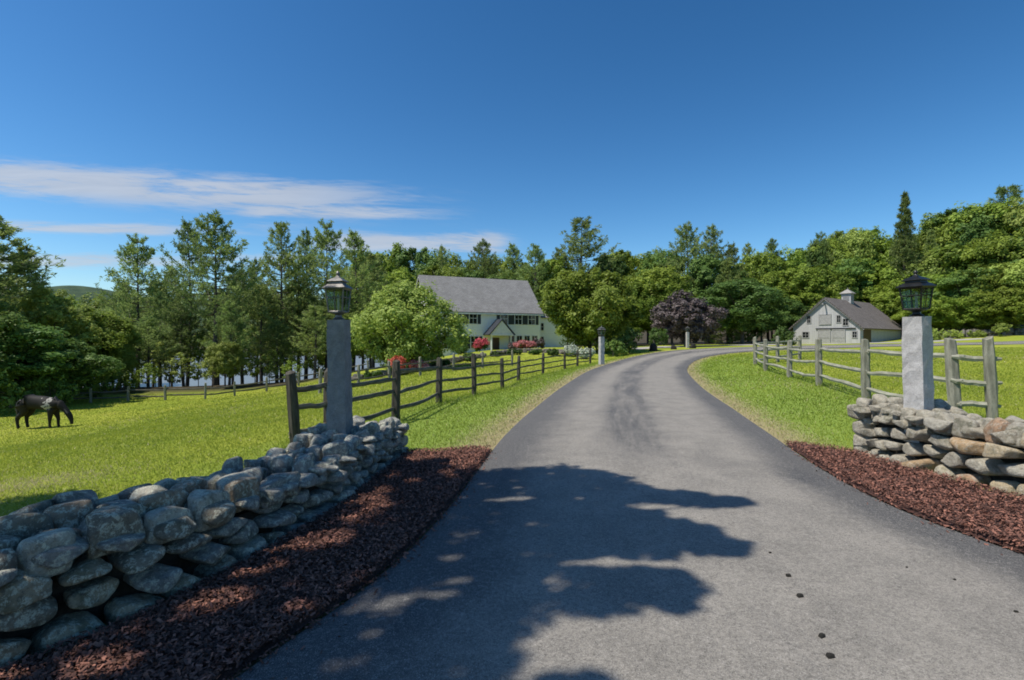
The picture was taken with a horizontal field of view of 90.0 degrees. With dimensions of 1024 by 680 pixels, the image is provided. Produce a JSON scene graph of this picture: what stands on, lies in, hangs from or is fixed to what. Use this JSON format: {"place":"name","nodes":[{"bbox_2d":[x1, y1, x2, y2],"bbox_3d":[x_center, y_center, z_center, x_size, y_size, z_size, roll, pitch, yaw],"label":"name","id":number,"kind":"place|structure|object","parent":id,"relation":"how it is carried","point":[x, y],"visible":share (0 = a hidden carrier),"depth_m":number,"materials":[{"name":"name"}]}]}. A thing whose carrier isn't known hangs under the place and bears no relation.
{"place":"outdoors","nodes":[
{"label":"outdoors","id":0,"kind":"place"},
{"bbox_2d":[13,285,321,332],"bbox_3d":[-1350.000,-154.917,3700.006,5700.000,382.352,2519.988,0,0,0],"label":"hills","id":1,"kind":"structure","parent":0,"point":[78,292],"depth_m":3065.31,"materials":[{"name":"green plant"}]},
{"bbox_2d":[110,353,387,386],"bbox_3d":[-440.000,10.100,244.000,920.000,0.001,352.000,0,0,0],"label":"lake","id":2,"kind":"structure","parent":0,"point":[247,379],"depth_m":134.32,"materials":[{"name":"blue liquid"}]},
{"bbox_2d":[0,323,1023,679],"bbox_3d":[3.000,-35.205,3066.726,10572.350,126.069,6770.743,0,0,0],"label":"ground","id":3,"kind":"structure","parent":0,"point":[642,341],"depth_m":12.77,"materials":[{"name":"green plant"}]},
{"bbox_2d":[0,370,25,414],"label":"shrub","id":4,"kind":"object","parent":3,"relation":"on","point":[11,400],"visible":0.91,"depth_m":30.24,"materials":[{"name":"green plant"}]},
{"bbox_2d":[0,311,35,380],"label":"leafy tree","id":5,"kind":"object","parent":3,"relation":"on","point":[5,321],"visible":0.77,"depth_m":31.75,"materials":[{"name":"green plant"}]},
{"bbox_2d":[0,244,63,329],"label":"conifer tree","id":6,"kind":"object","parent":3,"relation":"on","point":[24,248],"visible":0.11,"depth_m":43.73,"materials":[{"name":"green plant"}]},
{"bbox_2d":[0,319,84,406],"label":"leafy tree","id":7,"kind":"object","parent":3,"relation":"on","point":[42,335],"visible":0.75,"depth_m":32.65,"materials":[{"name":"green plant"}]},
{"bbox_2d":[13,394,73,428],"bbox_3d":[-23.293,3.539,25.502,2.648,1.663,0.816,0,0,-6],"label":"horse","id":8,"kind":"object","parent":3,"relation":"on","point":[27,406],"visible":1,"depth_m":25.32},
{"bbox_2d":[10,370,80,402],"bbox_3d":[-30.251,3.358,33.078,2.935,2.887,2.717,0,0,15],"label":"shrub","id":9,"kind":"object","parent":3,"relation":"on","point":[43,380],"visible":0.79,"depth_m":33.10,"materials":[{"name":"green plant"}]},
{"bbox_2d":[0,215,94,332],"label":"pine tree","id":10,"kind":"object","parent":3,"relation":"on","point":[5,229],"visible":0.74,"depth_m":37.88,"materials":[{"name":"green plant"}]},
{"bbox_2d":[0,284,102,355],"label":"leafy tree","id":11,"kind":"object","parent":3,"relation":"on","point":[46,297],"visible":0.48,"depth_m":39.70,"materials":[{"name":"green plant"}]},
{"bbox_2d":[11,338,126,402],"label":"leafy tree","id":12,"kind":"object","parent":3,"relation":"on","point":[82,375],"visible":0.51,"depth_m":35.76,"materials":[{"name":"green plant"}]},
{"bbox_2d":[54,307,140,372],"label":"leafy tree","id":13,"kind":"object","parent":3,"relation":"on","point":[112,342],"visible":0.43,"depth_m":45.02,"materials":[{"name":"green plant"}]},
{"bbox_2d":[91,322,142,386],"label":"leafy tree","id":14,"kind":"object","parent":3,"relation":"on","point":[128,360],"visible":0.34,"depth_m":46.67,"materials":[{"name":"green plant"}]},
{"bbox_2d":[106,369,139,392],"bbox_3d":[-32.052,3.578,42.134,2.769,2.306,2.248,0,0,0],"label":"shrub","id":15,"kind":"object","parent":3,"relation":"on","point":[134,378],"visible":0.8,"depth_m":41.97,"materials":[{"name":"green plant"}]},
{"bbox_2d":[86,233,179,386],"bbox_3d":[-41.024,-2.642,56.157,8.383,18.050,8.182,0,0,-22],"label":"pine tree","id":16,"kind":"object","parent":3,"relation":"on","point":[138,260],"visible":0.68,"depth_m":55.27,"materials":[{"name":"green plant"}]},
{"bbox_2d":[127,315,180,386],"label":"tree","id":17,"kind":"object","parent":3,"relation":"on","point":[149,323],"visible":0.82,"depth_m":48.83,"materials":[{"name":"green plant"}]},
{"bbox_2d":[146,288,208,385],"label":"pine tree","id":18,"kind":"object","parent":3,"relation":"on","point":[179,313],"visible":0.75,"depth_m":53.35,"materials":[{"name":"green plant"}]},
{"bbox_2d":[164,352,200,383],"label":"leafy tree","id":19,"kind":"object","parent":3,"relation":"on","point":[183,360],"visible":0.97,"depth_m":46.99,"materials":[{"name":"green plant"}]},
{"bbox_2d":[0,360,368,408],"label":"rail fence","id":20,"kind":"object","parent":3,"relation":"on","point":[165,389],"visible":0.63,"depth_m":37.74,"materials":[{"name":"brown wood"}]},
{"bbox_2d":[149,216,220,385],"bbox_3d":[-35.907,-3.565,56.641,6.977,20.538,7.405,0,0,-25],"label":"pine tree","id":21,"kind":"object","parent":3,"relation":"on","point":[184,225],"visible":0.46,"depth_m":56.31,"materials":[{"name":"green plant"}]},
{"bbox_2d":[177,335,211,385],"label":"leafy tree","id":22,"kind":"object","parent":3,"relation":"on","point":[198,373],"visible":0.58,"depth_m":54.41,"materials":[{"name":"green plant"}]},
{"bbox_2d":[0,415,408,674],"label":"stone wall","id":23,"kind":"structure","parent":3,"relation":"on","point":[73,563],"depth_m":2.95,"materials":[{"name":"grey stone"}]},
{"bbox_2d":[322,271,352,433],"bbox_3d":[-1.894,0.307,5.621,0.249,2.127,0.249,-1,0,5],"label":"lamp post","id":24,"kind":"object","parent":23,"relation":"on","point":[339,416],"visible":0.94,"depth_m":5.53,"materials":[{"name":"grey stone"}]},
{"bbox_2d":[155,209,266,384],"bbox_3d":[-29.334,-3.947,50.169,9.544,17.731,9.311,0,0,-31],"label":"pine tree","id":25,"kind":"object","parent":3,"relation":"on","point":[216,303],"visible":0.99,"depth_m":49.27,"materials":[{"name":"green plant"}]},
{"bbox_2d":[202,342,243,385],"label":"leafy tree","id":26,"kind":"object","parent":3,"relation":"on","point":[224,360],"visible":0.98,"depth_m":44.49,"materials":[{"name":"green plant"}]},
{"bbox_2d":[196,299,259,385],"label":"pine tree","id":27,"kind":"object","parent":3,"relation":"on","point":[226,316],"visible":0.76,"depth_m":46.75,"materials":[{"name":"green plant"}]},
{"bbox_2d":[201,268,277,383],"bbox_3d":[-32.413,-0.711,61.755,9.467,16.403,9.237,0,0,-12],"label":"pine tree","id":28,"kind":"object","parent":3,"relation":"on","point":[244,296],"visible":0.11,"depth_m":61.43,"materials":[{"name":"green plant"}]},
{"bbox_2d":[0,444,497,679],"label":"mulch bed","id":29,"kind":"object","parent":3,"relation":"on","point":[267,645],"visible":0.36,"depth_m":2.93,"materials":[{"name":"brown wood"}]},
{"bbox_2d":[226,282,296,381],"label":"pine tree","id":30,"kind":"object","parent":3,"relation":"on","point":[271,307],"visible":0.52,"depth_m":54.59,"materials":[{"name":"green plant"}]},
{"bbox_2d":[251,320,301,381],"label":"tree","id":31,"kind":"object","parent":3,"relation":"on","point":[281,327],"visible":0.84,"depth_m":51.65,"materials":[{"name":"green plant"}]},
{"bbox_2d":[236,221,319,381],"bbox_3d":[-25.169,-3.964,55.980,8.434,18.555,8.048,0,0,-16],"label":"pine tree","id":32,"kind":"object","parent":3,"relation":"on","point":[284,256],"visible":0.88,"depth_m":55.16,"materials":[{"name":"green plant"}]},
{"bbox_2d":[257,277,325,371],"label":"pine tree","id":33,"kind":"object","parent":3,"relation":"on","point":[296,288],"visible":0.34,"depth_m":57.14,"materials":[{"name":"green plant"}]},
{"bbox_2d":[274,226,325,378],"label":"pine tree","id":34,"kind":"object","parent":3,"relation":"on","point":[305,243],"visible":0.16,"depth_m":63.75,"materials":[{"name":"green plant"}]},
{"bbox_2d":[288,304,330,377],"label":"pine tree","id":35,"kind":"object","parent":3,"relation":"on","point":[320,325],"visible":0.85,"depth_m":49.51,"materials":[{"name":"green plant"}]},
{"bbox_2d":[292,218,363,369],"bbox_3d":[-21.682,-4.617,60.148,7.859,19.267,7.670,0,0,27],"label":"pine tree","id":36,"kind":"object","parent":3,"relation":"on","point":[322,241],"visible":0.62,"depth_m":59.38,"materials":[{"name":"green plant"}]},
{"bbox_2d":[318,284,369,341],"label":"pine tree","id":37,"kind":"object","parent":3,"relation":"on","point":[346,314],"visible":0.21,"depth_m":55.23,"materials":[{"name":"green plant"}]},
{"bbox_2d":[321,227,384,370],"bbox_3d":[-17.753,-4.376,57.586,7.100,16.864,7.535,0,0,-15],"label":"pine tree","id":38,"kind":"object","parent":3,"relation":"on","point":[359,245],"visible":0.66,"depth_m":57.33,"materials":[{"name":"green plant"}]},
{"bbox_2d":[346,249,395,367],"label":"leafy tree","id":39,"kind":"object","parent":3,"relation":"on","point":[387,265],"visible":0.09,"depth_m":96.60,"materials":[{"name":"green plant"}]},
{"bbox_2d":[350,251,400,367],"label":"pine tree","id":40,"kind":"object","parent":3,"relation":"on","point":[375,276],"visible":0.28,"depth_m":65.79,"materials":[{"name":"green plant"}]},
{"bbox_2d":[375,267,415,337],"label":"leafy tree","id":41,"kind":"object","parent":3,"relation":"on","point":[392,277],"visible":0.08,"depth_m":88.98,"materials":[{"name":"green plant"}]},
{"bbox_2d":[349,279,475,370],"bbox_3d":[-7.559,-0.825,37.794,8.630,7.533,7.911,0,0,31],"label":"leafy tree","id":42,"kind":"object","parent":3,"relation":"on","point":[398,316],"visible":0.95,"depth_m":36.73,"materials":[{"name":"green plant"}]},
{"bbox_2d":[318,350,512,393],"bbox_3d":[-4.958,1.816,31.212,0.866,2.181,15.434,0,0,38],"label":"rail fence","id":43,"kind":"object","parent":3,"relation":"on","point":[389,366],"visible":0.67,"depth_m":30.32,"materials":[{"name":"brown wood"}]},
{"bbox_2d":[394,247,446,281],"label":"leafy tree","id":44,"kind":"object","parent":3,"relation":"on","point":[404,258],"visible":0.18,"depth_m":98.51,"materials":[{"name":"green plant"}]},
{"bbox_2d":[285,349,591,442],"bbox_3d":[0.806,1.290,23.053,1.643,1.845,32.896,0,0,16],"label":"rail fence","id":45,"kind":"object","parent":3,"relation":"on","point":[293,390],"visible":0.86,"depth_m":9.55,"materials":[{"name":"brown wood"}]},
{"bbox_2d":[416,264,465,281],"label":"leafy tree","id":46,"kind":"object","parent":3,"relation":"on","point":[435,270],"visible":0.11,"depth_m":88.86,"materials":[{"name":"green plant"}]},
{"bbox_2d":[458,238,509,278],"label":"pine tree","id":47,"kind":"object","parent":3,"relation":"on","point":[484,244],"visible":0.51,"depth_m":93.09,"materials":[{"name":"green plant"}]},
{"bbox_2d":[415,275,574,355],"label":"farmhouse","id":48,"kind":"object","parent":3,"relation":"on","point":[500,313],"visible":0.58,"depth_m":68.27,"materials":[{"name":"grey"}]},
{"bbox_2d":[497,241,532,288],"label":"pine tree","id":49,"kind":"object","parent":3,"relation":"on","point":[509,260],"visible":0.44,"depth_m":91.36,"materials":[{"name":"green plant"}]},
{"bbox_2d":[513,243,553,308],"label":"pine tree","id":50,"kind":"object","parent":3,"relation":"on","point":[536,251],"visible":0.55,"depth_m":87.44,"materials":[{"name":"green plant"}]},
{"bbox_2d":[525,256,585,297],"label":"leafy tree","id":51,"kind":"object","parent":3,"relation":"on","point":[551,263],"visible":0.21,"depth_m":89.12,"materials":[{"name":"green plant"}]},
{"bbox_2d":[540,215,619,304],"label":"pine tree","id":52,"kind":"object","parent":3,"relation":"on","point":[574,246],"visible":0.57,"depth_m":88.73,"materials":[{"name":"green plant"}]},
{"bbox_2d":[538,267,641,351],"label":"leafy tree","id":53,"kind":"object","parent":3,"relation":"on","point":[612,298],"visible":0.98,"depth_m":48.17,"materials":[{"name":"green plant"}]},
{"bbox_2d":[583,252,633,306],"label":"leafy tree","id":54,"kind":"object","parent":3,"relation":"on","point":[622,268],"visible":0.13,"depth_m":94.23,"materials":[{"name":"green plant"}]},
{"bbox_2d":[600,248,655,342],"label":"leafy tree","id":55,"kind":"object","parent":3,"relation":"on","point":[631,262],"visible":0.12,"depth_m":98.45,"materials":[{"name":"green plant"}]},
{"bbox_2d":[614,327,643,353],"bbox_3d":[10.770,0.228,46.893,2.249,2.899,3.312,0,0,42],"label":"shrub","id":56,"kind":"object","parent":3,"relation":"on","point":[629,335],"visible":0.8,"depth_m":46.22,"materials":[{"name":"green plant"}]},
{"bbox_2d":[624,281,656,341],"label":"leafy tree","id":57,"kind":"object","parent":3,"relation":"on","point":[644,295],"visible":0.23,"depth_m":77.80,"materials":[{"name":"green plant"}]},
{"bbox_2d":[625,265,697,343],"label":"leafy tree","id":58,"kind":"object","parent":3,"relation":"on","point":[661,281],"visible":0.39,"depth_m":79.24,"materials":[{"name":"green plant"}]},
{"bbox_2d":[635,249,692,343],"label":"leafy tree","id":59,"kind":"object","parent":3,"relation":"on","point":[657,257],"visible":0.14,"depth_m":95.53,"materials":[{"name":"green plant"}]},
{"bbox_2d":[653,220,720,291],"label":"pine tree","id":60,"kind":"object","parent":3,"relation":"on","point":[681,247],"visible":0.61,"depth_m":91.10,"materials":[{"name":"green plant"}]},
{"bbox_2d":[650,290,729,345],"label":"leafy tree","id":61,"kind":"object","parent":3,"relation":"on","point":[673,312],"visible":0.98,"depth_m":60.15,"materials":[{"name":"purple plant"}]},
{"bbox_2d":[686,223,739,338],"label":"pine tree","id":62,"kind":"object","parent":3,"relation":"on","point":[713,233],"visible":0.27,"depth_m":93.45,"materials":[{"name":"green plant"}]},
{"bbox_2d":[679,254,747,342],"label":"leafy tree","id":63,"kind":"object","parent":3,"relation":"on","point":[703,275],"visible":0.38,"depth_m":87.14,"materials":[{"name":"green plant"}]},
{"bbox_2d":[701,257,771,343],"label":"conifer tree","id":64,"kind":"object","parent":3,"relation":"on","point":[729,274],"visible":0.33,"depth_m":79.21,"materials":[{"name":"green plant"}]},
{"bbox_2d":[696,277,790,343],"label":"leafy tree","id":65,"kind":"object","parent":3,"relation":"on","point":[742,317],"visible":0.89,"depth_m":70.45,"materials":[{"name":"green plant"}]},
{"bbox_2d":[734,249,786,332],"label":"leafy tree","id":66,"kind":"object","parent":3,"relation":"on","point":[764,263],"visible":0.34,"depth_m":93.22,"materials":[{"name":"green plant"}]},
{"bbox_2d":[747,271,802,341],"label":"leafy tree","id":67,"kind":"object","parent":3,"relation":"on","point":[773,279],"visible":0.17,"depth_m":88.05,"materials":[{"name":"green plant"}]},
{"bbox_2d":[756,244,808,289],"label":"leafy tree","id":68,"kind":"object","parent":3,"relation":"on","point":[794,257],"visible":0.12,"depth_m":94.91,"materials":[{"name":"green plant"}]},
{"bbox_2d":[775,298,809,333],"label":"leafy tree","id":69,"kind":"object","parent":3,"relation":"on","point":[797,308],"visible":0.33,"depth_m":81.71,"materials":[{"name":"green plant"}]},
{"bbox_2d":[771,265,840,314],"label":"leafy tree","id":70,"kind":"object","parent":3,"relation":"on","point":[805,279],"visible":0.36,"depth_m":87.89,"materials":[{"name":"green plant"}]},
{"bbox_2d":[787,263,856,299],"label":"leafy tree","id":71,"kind":"object","parent":3,"relation":"on","point":[837,281],"visible":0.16,"depth_m":90.85,"materials":[{"name":"green plant"}]},
{"bbox_2d":[807,231,838,266],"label":"pine tree","id":72,"kind":"object","parent":3,"relation":"on","point":[823,242],"visible":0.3,"depth_m":101.12,"materials":[{"name":"green plant"}]},
{"bbox_2d":[804,237,859,268],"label":"leafy tree","id":73,"kind":"object","parent":3,"relation":"on","point":[840,253],"visible":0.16,"depth_m":101.60,"materials":[{"name":"green plant"}]},
{"bbox_2d":[788,288,901,342],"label":"barn","id":74,"kind":"structure","parent":3,"relation":"on","point":[846,318],"depth_m":74.06,"materials":[{"name":"grey"}]},
{"bbox_2d":[827,256,877,301],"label":"leafy tree","id":75,"kind":"object","parent":3,"relation":"on","point":[858,270],"visible":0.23,"depth_m":92.02,"materials":[{"name":"green plant"}]},
{"bbox_2d":[826,227,886,264],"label":"leafy tree","id":76,"kind":"object","parent":3,"relation":"on","point":[854,240],"visible":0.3,"depth_m":103.22,"materials":[{"name":"green plant"}]},
{"bbox_2d":[834,258,902,300],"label":"leafy tree","id":77,"kind":"object","parent":3,"relation":"on","point":[877,272],"visible":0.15,"depth_m":92.86,"materials":[{"name":"green plant"}]},
{"bbox_2d":[753,335,1002,418],"bbox_3d":[10.663,0.682,18.761,2.738,1.906,21.847,0,0,22],"label":"rail fence","id":78,"kind":"object","parent":3,"relation":"on","point":[990,383],"visible":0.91,"depth_m":10.18,"materials":[{"name":"grey wood"}]},
{"bbox_2d":[859,279,919,322],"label":"leafy tree","id":79,"kind":"object","parent":3,"relation":"on","point":[882,287],"visible":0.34,"depth_m":88.45,"materials":[{"name":"green plant"}]},
{"bbox_2d":[778,439,1023,554],"bbox_3d":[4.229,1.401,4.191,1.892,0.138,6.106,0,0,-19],"label":"mulch bed","id":80,"kind":"object","parent":3,"relation":"on","point":[943,522],"visible":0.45,"depth_m":4.64,"materials":[{"name":"brown wood"}]},
{"bbox_2d":[884,190,925,330],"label":"conifer tree","id":81,"kind":"object","parent":3,"relation":"on","point":[904,247],"visible":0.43,"depth_m":91.43,"materials":[{"name":"green plant"}]},
{"bbox_2d":[874,280,944,316],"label":"leafy tree","id":82,"kind":"object","parent":3,"relation":"on","point":[888,307],"visible":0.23,"depth_m":86.07,"materials":[{"name":"green plant"}]},
{"bbox_2d":[889,299,960,328],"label":"leafy tree","id":83,"kind":"object","parent":3,"relation":"on","point":[946,312],"visible":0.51,"depth_m":75.95,"materials":[{"name":"green plant"}]},
{"bbox_2d":[895,250,960,276],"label":"leafy tree","id":84,"kind":"object","parent":3,"relation":"on","point":[932,264],"visible":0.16,"depth_m":88.49,"materials":[{"name":"green plant"}]},
{"bbox_2d":[847,394,1023,497],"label":"stone wall","id":85,"kind":"structure","parent":3,"relation":"on","point":[955,442],"depth_m":5.39,"materials":[{"name":"grey stone"}]},
{"bbox_2d":[895,270,936,442],"bbox_3d":[4.664,0.185,5.888,0.279,1.972,0.279,-2,1,-24],"label":"lamp post","id":86,"kind":"object","parent":85,"relation":"on","point":[917,364],"visible":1,"depth_m":5.82,"materials":[{"name":"grey stone"}]},
{"bbox_2d":[896,271,976,330],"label":"leafy tree","id":87,"kind":"object","parent":3,"relation":"on","point":[939,289],"visible":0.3,"depth_m":80.39,"materials":[{"name":"green plant"}]},
{"bbox_2d":[915,212,973,249],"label":"leafy tree","id":88,"kind":"object","parent":3,"relation":"on","point":[926,224],"visible":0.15,"depth_m":102.51,"materials":[{"name":"green plant"}]},
{"bbox_2d":[924,296,991,330],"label":"leafy tree","id":89,"kind":"object","parent":3,"relation":"on","point":[969,316],"visible":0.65,"depth_m":74.37,"materials":[{"name":"green plant"}]},
{"bbox_2d":[916,241,1000,329],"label":"leafy tree","id":90,"kind":"object","parent":3,"relation":"on","point":[947,252],"visible":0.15,"depth_m":87.31,"materials":[{"name":"green plant"}]},
{"bbox_2d":[915,204,1008,327],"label":"leafy tree","id":91,"kind":"object","parent":3,"relation":"on","point":[972,230],"visible":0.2,"depth_m":96.69,"materials":[{"name":"green plant"}]},
{"bbox_2d":[918,265,1007,324],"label":"leafy tree","id":92,"kind":"object","parent":3,"relation":"on","point":[963,280],"visible":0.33,"depth_m":76.58,"materials":[{"name":"green plant"}]},
{"bbox_2d":[948,233,1007,329],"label":"leafy tree","id":93,"kind":"object","parent":3,"relation":"on","point":[969,250],"visible":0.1,"depth_m":85.79,"materials":[{"name":"green plant"}]},
{"bbox_2d":[944,196,1018,253],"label":"leafy tree","id":94,"kind":"object","parent":3,"relation":"on","point":[998,208],"visible":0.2,"depth_m":97.59,"materials":[{"name":"green plant"}]},
{"bbox_2d":[957,290,1023,329],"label":"leafy tree","id":95,"kind":"object","parent":3,"relation":"on","point":[988,324],"visible":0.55,"depth_m":72.33,"materials":[{"name":"green plant"}]},
{"bbox_2d":[957,262,1023,325],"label":"leafy tree","id":96,"kind":"object","parent":3,"relation":"on","point":[1003,289],"visible":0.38,"depth_m":73.79,"materials":[{"name":"green plant"}]},
{"bbox_2d":[957,227,1023,324],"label":"leafy tree","id":97,"kind":"object","parent":3,"relation":"on","point":[994,250],"visible":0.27,"depth_m":82.07,"materials":[{"name":"green plant"}]},
{"bbox_2d":[968,197,1023,323],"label":"leafy tree","id":98,"kind":"object","parent":3,"relation":"on","point":[1016,219],"visible":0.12,"depth_m":92.67,"materials":[{"name":"green plant"}]},
{"bbox_2d":[978,259,1023,310],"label":"leafy tree","id":99,"kind":"object","parent":3,"relation":"on","point":[1009,276],"visible":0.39,"depth_m":72.74,"materials":[{"name":"green plant"}]},
{"bbox_2d":[982,290,1023,330],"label":"leafy tree","id":100,"kind":"object","parent":3,"relation":"on","point":[1018,314],"visible":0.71,"depth_m":71.16,"materials":[{"name":"green plant"}]},
{"bbox_2d":[984,184,1023,205],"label":"pine tree","id":101,"kind":"object","parent":3,"relation":"on","point":[1013,189],"visible":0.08,"depth_m":103.39,"materials":[{"name":"green plant"}]},
{"bbox_2d":[0,0,1023,298],"label":"sky","id":102,"kind":"structure","parent":0,"point":[419,124],"materials":[{"name":"blue"}]},
{"bbox_2d":[233,341,1023,679],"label":"driveway","id":103,"kind":"structure","parent":0,"point":[639,517],"depth_m":3.16,"materials":[{"name":"grey asphalt"}]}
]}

